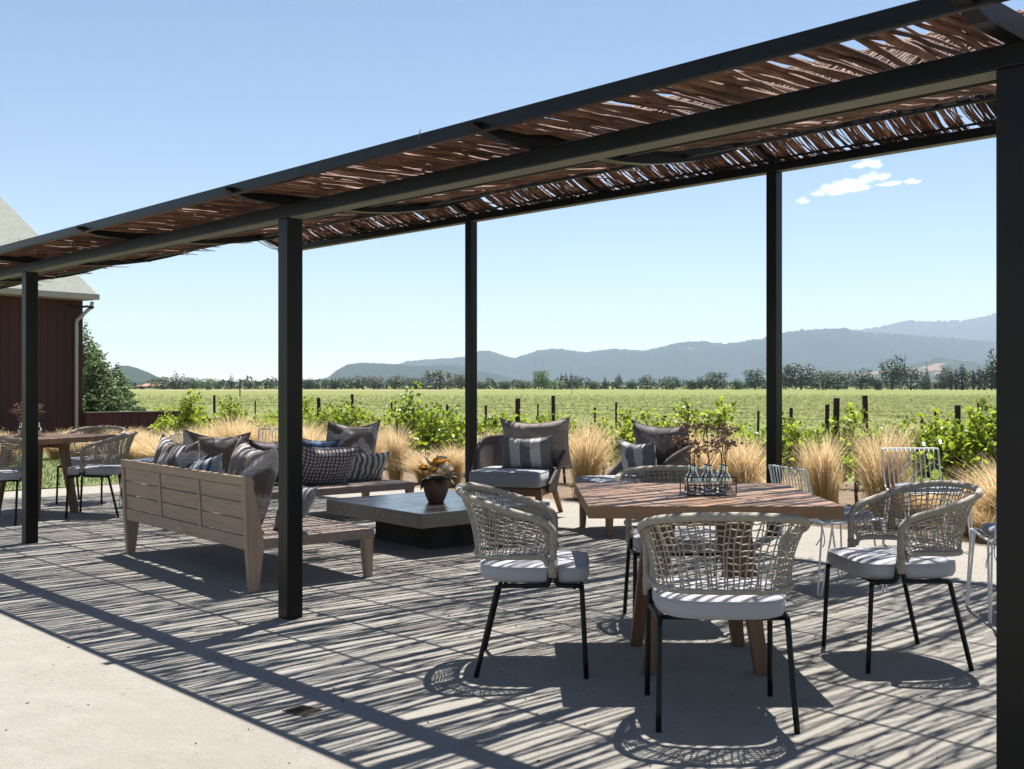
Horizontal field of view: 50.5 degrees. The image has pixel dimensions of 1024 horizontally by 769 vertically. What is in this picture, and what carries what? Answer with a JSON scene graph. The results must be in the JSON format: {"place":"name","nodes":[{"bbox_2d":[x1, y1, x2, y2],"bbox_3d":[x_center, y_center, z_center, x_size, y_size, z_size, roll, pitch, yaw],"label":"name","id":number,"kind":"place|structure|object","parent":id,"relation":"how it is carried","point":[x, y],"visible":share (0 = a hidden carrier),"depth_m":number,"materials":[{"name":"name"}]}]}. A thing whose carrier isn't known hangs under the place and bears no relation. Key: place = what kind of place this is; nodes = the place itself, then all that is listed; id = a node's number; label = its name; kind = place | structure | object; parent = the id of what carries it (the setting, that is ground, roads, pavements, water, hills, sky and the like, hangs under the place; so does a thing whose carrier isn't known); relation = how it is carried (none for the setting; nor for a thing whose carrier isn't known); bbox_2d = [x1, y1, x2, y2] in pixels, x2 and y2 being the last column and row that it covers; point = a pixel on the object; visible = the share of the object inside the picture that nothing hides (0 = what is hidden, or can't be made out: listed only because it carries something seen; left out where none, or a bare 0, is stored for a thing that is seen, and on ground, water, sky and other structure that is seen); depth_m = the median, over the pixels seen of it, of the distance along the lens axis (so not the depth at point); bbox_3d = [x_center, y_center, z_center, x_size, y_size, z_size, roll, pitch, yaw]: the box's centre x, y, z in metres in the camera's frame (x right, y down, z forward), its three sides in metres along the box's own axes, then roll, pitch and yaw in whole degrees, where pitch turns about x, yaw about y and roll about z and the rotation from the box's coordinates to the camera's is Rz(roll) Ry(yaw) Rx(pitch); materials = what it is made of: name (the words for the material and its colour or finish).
{"place":"outdoors","nodes":[
{"label":"outdoors","id":0,"kind":"place"},
{"bbox_2d":[5,452,137,489],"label":"lawn","id":1,"kind":"structure","parent":0,"point":[62,478],"depth_m":14.80,"materials":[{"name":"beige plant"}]},
{"bbox_2d":[111,365,160,381],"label":"hill range","id":2,"kind":"structure","parent":0,"point":[133,374],"depth_m":2524.99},
{"bbox_2d":[323,363,523,381],"bbox_3d":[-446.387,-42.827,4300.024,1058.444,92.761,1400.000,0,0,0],"label":"hill range","id":3,"kind":"structure","parent":0,"point":[381,370],"depth_m":4058.50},
{"bbox_2d":[0,484,995,768],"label":"terrace","id":4,"kind":"structure","parent":0,"point":[140,682],"depth_m":5.04,"materials":[{"name":"concrete"}]},
{"bbox_2d":[0,436,21,525],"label":"dining chair","id":5,"kind":"object","parent":4,"relation":"on","point":[10,474],"visible":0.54,"depth_m":10.09,"materials":[{"name":"wicker"}]},
{"bbox_2d":[0,433,116,517],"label":"dining table","id":6,"kind":"object","parent":4,"relation":"on","point":[61,442],"visible":0.49,"depth_m":11.04,"materials":[{"name":"brown wood"}]},
{"bbox_2d":[8,402,45,436],"bbox_3d":[-4.856,0.345,10.893,0.346,0.350,0.250,0,0,-23],"label":"flower caddy","id":7,"kind":"object","parent":6,"relation":"on","point":[19,431],"visible":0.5,"depth_m":10.86,"materials":[{"name":"clear glass"}]},
{"bbox_2d":[56,426,125,504],"bbox_3d":[-4.675,0.889,12.101,0.656,0.839,0.624,0,0,6],"label":"dining chair","id":8,"kind":"object","parent":4,"relation":"on","point":[76,460],"visible":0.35,"depth_m":12.24,"materials":[{"name":"wicker"}]},
{"bbox_2d":[65,431,137,518],"bbox_3d":[-4.078,0.889,10.866,0.624,0.839,0.656,0,0,-7],"label":"dining chair","id":9,"kind":"object","parent":4,"relation":"on","point":[98,467],"visible":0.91,"depth_m":10.62,"materials":[{"name":"wicker"}]},
{"bbox_2d":[121,459,373,592],"bbox_3d":[-1.983,0.942,7.894,0.950,0.725,2.130,0,0,-40],"label":"sofa","id":10,"kind":"object","parent":4,"relation":"on","point":[250,536],"visible":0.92,"depth_m":7.35,"materials":[{"name":"brown wood"}]},
{"bbox_2d":[146,433,199,505],"bbox_3d":[-2.618,0.690,8.395,0.234,0.588,0.627,19,-10,-42],"label":"throw pillow","id":11,"kind":"object","parent":10,"relation":"on","point":[169,452],"visible":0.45,"depth_m":8.28,"materials":[{"name":"fabric"}]},
{"bbox_2d":[180,453,221,511],"bbox_3d":[-2.317,0.748,8.068,0.205,0.468,0.567,20,-16,-34],"label":"throw pillow","id":12,"kind":"object","parent":10,"relation":"on","point":[213,464],"visible":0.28,"depth_m":7.90,"materials":[{"name":"blue fabric"}]},
{"bbox_2d":[183,429,250,473],"bbox_3d":[-2.782,0.705,10.152,0.627,0.568,0.222,4,14,-27],"label":"throw pillow","id":13,"kind":"object","parent":10,"relation":"on","point":[216,446],"visible":0.35,"depth_m":10.04,"materials":[{"name":"grey fabric"}]},
{"bbox_2d":[222,436,277,525],"bbox_3d":[-1.775,0.679,7.361,0.250,0.608,0.667,16,-6,-33],"label":"throw pillow","id":14,"kind":"object","parent":10,"relation":"on","point":[259,467],"visible":0.54,"depth_m":7.14,"materials":[{"name":"grey fabric"}]},
{"bbox_2d":[274,486,317,526],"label":"throw pillow","id":15,"kind":"object","parent":10,"relation":"on","point":[309,495],"visible":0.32,"depth_m":7.12,"materials":[{"name":"grey fabric"}]},
{"bbox_2d":[282,704,321,715],"bbox_3d":[-0.835,1.298,4.329,0.124,0.004,0.101,0,0,35],"label":"drain grate","id":16,"kind":"object","parent":4,"relation":"on","point":[302,710],"visible":1,"depth_m":4.32,"materials":[{"name":"metal"}]},
{"bbox_2d":[216,443,414,498],"bbox_3d":[-2.095,0.943,10.548,2.130,0.725,0.950,0,0,-40],"label":"sofa","id":17,"kind":"object","parent":4,"relation":"on","point":[364,487],"visible":0.26,"depth_m":10.58,"materials":[{"name":"brown wood"}]},
{"bbox_2d":[303,438,339,447],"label":"throw pillow","id":18,"kind":"object","parent":17,"relation":"on","point":[320,444],"visible":0.23,"depth_m":10.67,"materials":[{"name":"blue fabric"}]},
{"bbox_2d":[303,446,359,483],"bbox_3d":[-1.813,0.777,10.536,0.627,0.448,0.202,4,27,-38],"label":"throw pillow","id":19,"kind":"object","parent":17,"relation":"on","point":[327,465],"visible":0.82,"depth_m":10.47,"materials":[{"name":"grey fabric"}]},
{"bbox_2d":[326,420,380,453],"bbox_3d":[-1.650,0.672,11.134,0.234,0.628,0.707,19,11,41],"label":"throw pillow","id":20,"kind":"object","parent":17,"relation":"on","point":[364,438],"visible":0.48,"depth_m":11.04,"materials":[{"name":"fabric"}]},
{"bbox_2d":[348,451,390,479],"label":"throw pillow","id":21,"kind":"object","parent":17,"relation":"on","point":[367,466],"visible":0.68,"depth_m":10.95,"materials":[{"name":"grey fabric"}]},
{"bbox_2d":[326,490,549,548],"bbox_3d":[-0.633,1.140,9.123,1.300,0.330,1.400,0,0,-40],"label":"coffee table","id":22,"kind":"object","parent":4,"relation":"on","point":[417,519],"visible":0.81,"depth_m":8.76,"materials":[{"name":"concrete"}]},
{"bbox_2d":[414,454,460,502],"bbox_3d":[-0.592,0.777,8.943,0.409,0.395,0.356,0,0,25],"label":"flower vase","id":23,"kind":"object","parent":22,"relation":"on","point":[435,488],"visible":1,"depth_m":8.92,"materials":[{"name":"ceramic"}]},
{"bbox_2d":[0,0,1023,768],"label":"pergola","id":24,"kind":"object","parent":4,"relation":"on","point":[712,114],"visible":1,"depth_m":5.05,"materials":[{"name":"paint"}]},
{"bbox_2d":[469,435,568,511],"bbox_3d":[0.050,0.913,10.828,0.954,0.786,0.911,0,0,17],"label":"armchair","id":25,"kind":"object","parent":4,"relation":"on","point":[538,483],"visible":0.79,"depth_m":10.53,"materials":[{"name":"grey fabric"}]},
{"bbox_2d":[499,436,553,467],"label":"throw pillow","id":26,"kind":"object","parent":25,"relation":"on","point":[532,452],"visible":1,"depth_m":10.71,"materials":[{"name":"grey fabric"}]},
{"bbox_2d":[500,417,572,468],"bbox_3d":[0.241,0.588,10.886,0.727,0.528,0.222,-1,12,17],"label":"throw pillow","id":27,"kind":"object","parent":25,"relation":"on","point":[557,430],"visible":0.6,"depth_m":10.78,"materials":[{"name":"grey fabric"}]},
{"bbox_2d":[455,482,589,678],"bbox_3d":[0.048,0.886,5.082,0.624,0.839,0.656,0,0,3],"label":"dining chair","id":28,"kind":"object","parent":4,"relation":"on","point":[533,568],"visible":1,"depth_m":4.83,"materials":[{"name":"wicker"}]},
{"bbox_2d":[576,445,693,536],"bbox_3d":[1.108,0.912,9.733,0.911,0.786,0.954,0,0,-16],"label":"armchair","id":29,"kind":"object","parent":4,"relation":"on","point":[677,458],"visible":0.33,"depth_m":9.42,"materials":[{"name":"grey fabric"}]},
{"bbox_2d":[618,438,656,476],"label":"throw pillow","id":30,"kind":"object","parent":29,"relation":"on","point":[635,455],"visible":0.74,"depth_m":9.62,"materials":[{"name":"grey fabric"}]},
{"bbox_2d":[631,419,689,479],"bbox_3d":[1.356,0.587,9.748,0.232,0.528,0.667,-16,13,-37],"label":"throw pillow","id":31,"kind":"object","parent":29,"relation":"on","point":[645,434],"visible":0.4,"depth_m":9.65,"materials":[{"name":"grey fabric"}]},
{"bbox_2d":[614,465,718,612],"bbox_3d":[0.900,0.886,6.002,0.656,0.839,0.624,0,0,0],"label":"dining chair","id":32,"kind":"object","parent":4,"relation":"on","point":[633,538],"visible":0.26,"depth_m":6.05,"materials":[{"name":"wicker"}]},
{"bbox_2d":[575,483,843,674],"bbox_3d":[0.873,0.910,5.170,1.090,0.785,1.089,0,0,0],"label":"dining table","id":33,"kind":"object","parent":4,"relation":"on","point":[621,500],"visible":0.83,"depth_m":4.92,"materials":[{"name":"brown wood"}]},
{"bbox_2d":[663,419,742,495],"bbox_3d":[0.908,0.342,5.137,0.346,0.350,0.250,0,0,23],"label":"flower caddy","id":34,"kind":"object","parent":33,"relation":"on","point":[707,481],"visible":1,"depth_m":5.09,"materials":[{"name":"black metal"}]},
{"bbox_2d":[637,512,810,733],"bbox_3d":[0.813,0.885,4.257,0.656,0.839,0.624,0,0,2],"label":"dining chair","id":35,"kind":"object","parent":4,"relation":"on","point":[708,597],"visible":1,"depth_m":4.07,"materials":[{"name":"wicker"}]},
{"bbox_2d":[768,464,887,595],"bbox_3d":[2.022,0.924,7.010,0.566,0.800,0.564,0,0,-14],"label":"wire chair","id":36,"kind":"object","parent":4,"relation":"on","point":[831,522],"visible":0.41,"depth_m":6.83,"materials":[{"name":"white painted metal wire"},{"name":"blue grey fabric"}]},
{"bbox_2d":[821,480,982,673],"bbox_3d":[1.872,0.886,5.185,0.624,0.839,0.656,0,0,-6],"label":"dining chair","id":37,"kind":"object","parent":4,"relation":"on","point":[902,562],"visible":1,"depth_m":4.99,"materials":[{"name":"wicker"}]},
{"bbox_2d":[881,448,972,550],"bbox_3d":[3.327,0.925,8.759,0.564,0.800,0.566,0,0,-4],"label":"wire chair","id":38,"kind":"object","parent":4,"relation":"on","point":[918,492],"visible":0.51,"depth_m":8.97,"materials":[{"name":"white painted metal wire"}]},
{"bbox_2d":[965,515,995,623],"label":"wire chair","id":39,"kind":"object","parent":4,"relation":"on","point":[989,528],"visible":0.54,"depth_m":6.10,"materials":[{"name":"white metal"}]},
{"bbox_2d":[5,386,995,491],"bbox_3d":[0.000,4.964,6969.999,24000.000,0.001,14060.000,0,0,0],"label":"ground","id":40,"kind":"structure","parent":0,"point":[485,392],"depth_m":151.17,"materials":[{"name":"green plant"}]},
{"bbox_2d":[0,197,99,434],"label":"barn","id":41,"kind":"structure","parent":40,"relation":"on","point":[61,314],"depth_m":25.40,"materials":[{"name":"brown wood"}]},
{"bbox_2d":[83,316,108,407],"bbox_3d":[-14.496,-0.465,36.964,2.527,3.782,2.332,0,0,-36],"label":"conifer tree","id":42,"kind":"object","parent":40,"relation":"on","point":[88,347],"visible":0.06,"depth_m":36.86,"materials":[{"name":"green plant"}]},
{"bbox_2d":[83,344,129,411],"bbox_3d":[-13.642,0.033,35.965,2.369,2.790,2.213,0,0,0],"label":"conifer tree","id":43,"kind":"object","parent":40,"relation":"on","point":[99,389],"visible":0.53,"depth_m":35.64,"materials":[{"name":"green plant"}]},
{"bbox_2d":[101,362,146,410],"bbox_3d":[-13.404,0.332,37.058,1.875,2.198,1.987,0,0,0],"label":"conifer tree","id":44,"kind":"object","parent":40,"relation":"on","point":[129,396],"visible":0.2,"depth_m":36.83,"materials":[{"name":"green plant"}]},
{"bbox_2d":[420,370,459,388],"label":"broadleaf tree","id":45,"kind":"object","parent":40,"relation":"on","point":[435,375],"visible":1,"depth_m":328.22,"materials":[{"name":"green plant"}]},
{"bbox_2d":[121,376,989,388],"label":"hedgerow","id":46,"kind":"object","parent":40,"relation":"on","point":[611,385],"visible":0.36,"depth_m":341.67,"materials":[{"name":"green plant"}]},
{"bbox_2d":[134,392,995,433],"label":"vineyard","id":47,"kind":"object","parent":40,"relation":"on","point":[845,401],"visible":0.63,"depth_m":42.07,"materials":[{"name":"green plant"}]},
{"bbox_2d":[701,371,729,389],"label":"oak tree","id":48,"kind":"object","parent":40,"relation":"on","point":[719,375],"visible":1,"depth_m":303.77,"materials":[{"name":"green plant"}]},
{"bbox_2d":[742,368,765,389],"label":"oak tree","id":49,"kind":"object","parent":40,"relation":"on","point":[753,382],"visible":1,"depth_m":298.99,"materials":[{"name":"green plant"}]},
{"bbox_2d":[784,363,819,389],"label":"oak tree","id":50,"kind":"object","parent":40,"relation":"on","point":[801,380],"visible":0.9,"depth_m":298.87,"materials":[{"name":"green plant"}]},
{"bbox_2d":[806,370,840,389],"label":"broadleaf tree","id":51,"kind":"object","parent":40,"relation":"on","point":[818,379],"visible":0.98,"depth_m":293.76,"materials":[{"name":"green plant"}]},
{"bbox_2d":[848,368,876,389],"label":"oak tree","id":52,"kind":"object","parent":40,"relation":"on","point":[860,381],"visible":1,"depth_m":289.56,"materials":[{"name":"green plant"}]},
{"bbox_2d":[877,355,909,389],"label":"oak tree","id":53,"kind":"object","parent":40,"relation":"on","point":[894,375],"visible":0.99,"depth_m":284.26,"materials":[{"name":"green plant"}]},
{"bbox_2d":[896,367,930,389],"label":"broadleaf tree","id":54,"kind":"object","parent":40,"relation":"on","point":[915,377],"visible":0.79,"depth_m":288.20,"materials":[{"name":"green plant"}]},
{"bbox_2d":[977,347,995,389],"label":"conifer tree","id":55,"kind":"object","parent":40,"relation":"on","point":[986,374],"visible":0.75,"depth_m":284.26,"materials":[{"name":"green plant"}]},
{"bbox_2d":[21,438,994,545],"bbox_3d":[6.428,1.310,12.444,46.907,0.001,13.731,0,0,32],"label":"planting bed","id":56,"kind":"object","parent":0,"point":[565,490],"visible":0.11,"depth_m":13.07,"materials":[{"name":"soil"}]},
{"bbox_2d":[83,411,193,436],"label":"wall","id":57,"kind":"structure","parent":56,"relation":"on","point":[134,419],"depth_m":26.57,"materials":[{"name":"brown wood"}]},
{"bbox_2d":[154,410,194,433],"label":"grapevine","id":58,"kind":"object","parent":56,"relation":"on","point":[172,425],"visible":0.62,"depth_m":22.35,"materials":[{"name":"green plant"}]},
{"bbox_2d":[167,388,205,429],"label":"grapevine","id":59,"kind":"object","parent":56,"relation":"on","point":[191,410],"visible":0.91,"depth_m":22.15,"materials":[{"name":"green plant"}]},
{"bbox_2d":[209,395,250,427],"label":"grapevine","id":60,"kind":"object","parent":56,"relation":"on","point":[233,411],"visible":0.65,"depth_m":20.71,"materials":[{"name":"green plant"}]},
{"bbox_2d":[196,410,277,439],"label":"feathergrass","id":61,"kind":"object","parent":56,"relation":"on","point":[222,432],"visible":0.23,"depth_m":16.55,"materials":[{"name":"plant"}]},
{"bbox_2d":[225,418,273,442],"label":"feathergrass","id":62,"kind":"object","parent":56,"relation":"on","point":[254,437],"visible":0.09,"depth_m":16.31,"materials":[{"name":"plant"}]},
{"bbox_2d":[307,402,349,435],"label":"grapevine","id":63,"kind":"object","parent":56,"relation":"on","point":[321,420],"visible":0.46,"depth_m":18.47,"materials":[{"name":"green plant"}]},
{"bbox_2d":[322,399,375,435],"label":"grapevine","id":64,"kind":"object","parent":56,"relation":"on","point":[347,403],"visible":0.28,"depth_m":18.20,"materials":[{"name":"green plant"}]},
{"bbox_2d":[327,406,375,426],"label":"grapevine","id":65,"kind":"object","parent":56,"relation":"on","point":[358,414],"visible":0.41,"depth_m":17.95,"materials":[{"name":"green plant"}]},
{"bbox_2d":[377,419,419,480],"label":"feathergrass","id":66,"kind":"object","parent":56,"relation":"on","point":[395,442],"visible":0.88,"depth_m":14.43,"materials":[{"name":"plant"}]},
{"bbox_2d":[381,381,423,464],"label":"grapevine","id":67,"kind":"object","parent":56,"relation":"on","point":[399,410],"visible":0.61,"depth_m":17.00,"materials":[{"name":"green plant"}]},
{"bbox_2d":[391,448,442,483],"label":"feathergrass","id":68,"kind":"object","parent":56,"relation":"on","point":[415,463],"visible":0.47,"depth_m":14.33,"materials":[{"name":"plant"}]},
{"bbox_2d":[399,404,447,458],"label":"grapevine","id":69,"kind":"object","parent":56,"relation":"on","point":[414,421],"visible":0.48,"depth_m":16.74,"materials":[{"name":"green plant"}]},
{"bbox_2d":[408,401,464,453],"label":"grapevine","id":70,"kind":"object","parent":56,"relation":"on","point":[427,430],"visible":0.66,"depth_m":16.43,"materials":[{"name":"green plant"}]},
{"bbox_2d":[424,442,464,486],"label":"feathergrass","id":71,"kind":"object","parent":56,"relation":"on","point":[456,458],"visible":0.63,"depth_m":13.91,"materials":[{"name":"plant"}]},
{"bbox_2d":[431,416,488,451],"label":"grapevine","id":72,"kind":"object","parent":56,"relation":"on","point":[450,434],"visible":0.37,"depth_m":15.88,"materials":[{"name":"green plant"}]},
{"bbox_2d":[462,409,523,431],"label":"grapevine","id":73,"kind":"object","parent":56,"relation":"on","point":[495,423],"visible":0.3,"depth_m":15.75,"materials":[{"name":"green plant"}]},
{"bbox_2d":[567,413,628,498],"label":"feathergrass","id":74,"kind":"object","parent":56,"relation":"on","point":[587,456],"visible":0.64,"depth_m":12.37,"materials":[{"name":"plant"}]},
{"bbox_2d":[577,409,639,462],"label":"grapevine","id":75,"kind":"object","parent":56,"relation":"on","point":[605,423],"visible":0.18,"depth_m":13.97,"materials":[{"name":"green plant"}]},
{"bbox_2d":[599,408,665,463],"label":"grapevine","id":76,"kind":"object","parent":56,"relation":"on","point":[629,438],"visible":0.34,"depth_m":13.53,"materials":[{"name":"green plant"}]},
{"bbox_2d":[667,398,706,437],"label":"grapevine","id":77,"kind":"object","parent":56,"relation":"on","point":[683,413],"visible":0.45,"depth_m":15.43,"materials":[{"name":"green plant"}]},
{"bbox_2d":[653,419,763,481],"bbox_3d":[2.140,0.818,11.751,1.355,0.984,1.524,0,0,27],"label":"feathergrass","id":78,"kind":"object","parent":56,"relation":"on","point":[704,457],"visible":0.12,"depth_m":11.60,"materials":[{"name":"plant"}]},
{"bbox_2d":[689,396,745,457],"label":"grapevine","id":79,"kind":"object","parent":56,"relation":"on","point":[722,414],"visible":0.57,"depth_m":12.73,"materials":[{"name":"green plant"}]},
{"bbox_2d":[707,430,794,482],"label":"feathergrass","id":80,"kind":"object","parent":56,"relation":"on","point":[747,463],"visible":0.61,"depth_m":11.28,"materials":[{"name":"plant"}]},
{"bbox_2d":[742,419,821,475],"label":"grapevine","id":81,"kind":"object","parent":56,"relation":"on","point":[791,435],"visible":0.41,"depth_m":11.89,"materials":[{"name":"green plant"}]},
{"bbox_2d":[756,416,854,489],"bbox_3d":[3.163,0.836,11.838,0.774,0.963,1.301,0,0,-44],"label":"grapevine","id":82,"kind":"object","parent":56,"relation":"on","point":[785,435],"visible":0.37,"depth_m":11.84,"materials":[{"name":"green plant"}]},
{"bbox_2d":[782,428,853,505],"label":"feathergrass","id":83,"kind":"object","parent":56,"relation":"on","point":[823,466],"visible":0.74,"depth_m":10.44,"materials":[{"name":"plant"}]},
{"bbox_2d":[801,436,867,502],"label":"grapevine","id":84,"kind":"object","parent":56,"relation":"on","point":[852,461],"visible":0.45,"depth_m":11.30,"materials":[{"name":"green plant"}]},
{"bbox_2d":[813,402,874,469],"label":"grapevine","id":85,"kind":"object","parent":56,"relation":"on","point":[854,418],"visible":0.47,"depth_m":11.68,"materials":[{"name":"green plant"}]},
{"bbox_2d":[836,413,927,527],"bbox_3d":[3.427,0.757,10.020,0.872,1.105,0.796,0,0,12],"label":"feathergrass","id":86,"kind":"object","parent":56,"relation":"on","point":[871,471],"visible":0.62,"depth_m":9.97,"materials":[{"name":"plant"}]},
{"bbox_2d":[851,476,963,528],"bbox_3d":[3.643,1.058,10.050,1.064,0.503,1.249,0,0,24],"label":"feathergrass","id":87,"kind":"object","parent":56,"relation":"on","point":[918,502],"visible":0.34,"depth_m":9.88,"materials":[{"name":"plant"}]},
{"bbox_2d":[860,413,961,480],"bbox_3d":[4.117,0.809,11.026,0.816,1.017,1.374,0,0,-40],"label":"grapevine","id":88,"kind":"object","parent":56,"relation":"on","point":[903,423],"visible":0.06,"depth_m":11.08,"materials":[{"name":"green plant"}]},
{"bbox_2d":[900,419,979,507],"bbox_3d":[4.191,0.836,10.760,0.773,0.963,1.301,0,0,-39],"label":"grapevine","id":89,"kind":"object","parent":56,"relation":"on","point":[949,468],"visible":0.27,"depth_m":10.71,"materials":[{"name":"green plant"}]},
{"bbox_2d":[900,411,994,490],"bbox_3d":[4.459,0.782,10.711,1.446,1.070,0.859,0,0,44],"label":"grapevine","id":90,"kind":"object","parent":56,"relation":"on","point":[926,442],"visible":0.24,"depth_m":10.70,"materials":[{"name":"green plant"}]},
{"bbox_2d":[902,405,995,484],"bbox_3d":[4.521,0.755,10.409,1.518,1.124,0.902,0,0,41],"label":"grapevine","id":91,"kind":"object","parent":56,"relation":"on","point":[947,442],"visible":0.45,"depth_m":10.44,"materials":[{"name":"green plant"}]},
{"bbox_2d":[915,472,995,535],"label":"feathergrass","id":92,"kind":"object","parent":56,"relation":"on","point":[966,531],"visible":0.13,"depth_m":9.44,"materials":[{"name":"plant"}]},
{"bbox_2d":[930,447,995,514],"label":"feathergrass","id":93,"kind":"object","parent":56,"relation":"on","point":[991,491],"visible":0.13,"depth_m":9.22,"materials":[{"name":"plant"}]},
{"bbox_2d":[942,405,995,483],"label":"grapevine","id":94,"kind":"object","parent":56,"relation":"on","point":[979,454],"visible":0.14,"depth_m":10.33,"materials":[{"name":"green plant"}]},
{"bbox_2d":[944,398,994,472],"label":"grapevine","id":95,"kind":"object","parent":56,"relation":"on","point":[976,440],"visible":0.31,"depth_m":10.45,"materials":[{"name":"green plant"}]},
{"bbox_2d":[949,499,995,542],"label":"feathergrass","id":96,"kind":"object","parent":56,"relation":"on","point":[981,519],"visible":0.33,"depth_m":9.04,"materials":[{"name":"plant"}]},
{"bbox_2d":[956,416,995,486],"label":"grapevine","id":97,"kind":"object","parent":56,"relation":"on","point":[992,444],"visible":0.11,"depth_m":10.18,"materials":[{"name":"green plant"}]},
{"bbox_2d":[0,0,1023,381],"label":"sky","id":98,"kind":"structure","parent":0,"point":[108,108],"materials":[{"name":"blue"}]},
{"bbox_2d":[126,380,987,385],"bbox_3d":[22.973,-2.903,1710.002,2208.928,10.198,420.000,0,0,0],"label":"hill range","id":99,"kind":"structure","parent":0,"point":[583,383],"depth_m":1623.02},
{"bbox_2d":[316,327,995,381],"bbox_3d":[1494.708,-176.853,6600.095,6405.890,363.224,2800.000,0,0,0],"label":"hill range","id":100,"kind":"structure","parent":0,"point":[843,350],"depth_m":6018.65,"materials":[{"name":"blue"}]},
{"bbox_2d":[815,358,995,381],"bbox_3d":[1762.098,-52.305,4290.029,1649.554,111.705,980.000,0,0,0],"label":"hill range","id":101,"kind":"structure","parent":0,"point":[934,365],"depth_m":4154.34,"materials":[{"name":"blue"}]},
{"bbox_2d":[856,313,995,340],"bbox_3d":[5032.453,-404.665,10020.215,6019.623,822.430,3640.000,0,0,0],"label":"hill range","id":102,"kind":"structure","parent":0,"point":[982,328],"depth_m":9720.80,"materials":[{"name":"blue"}]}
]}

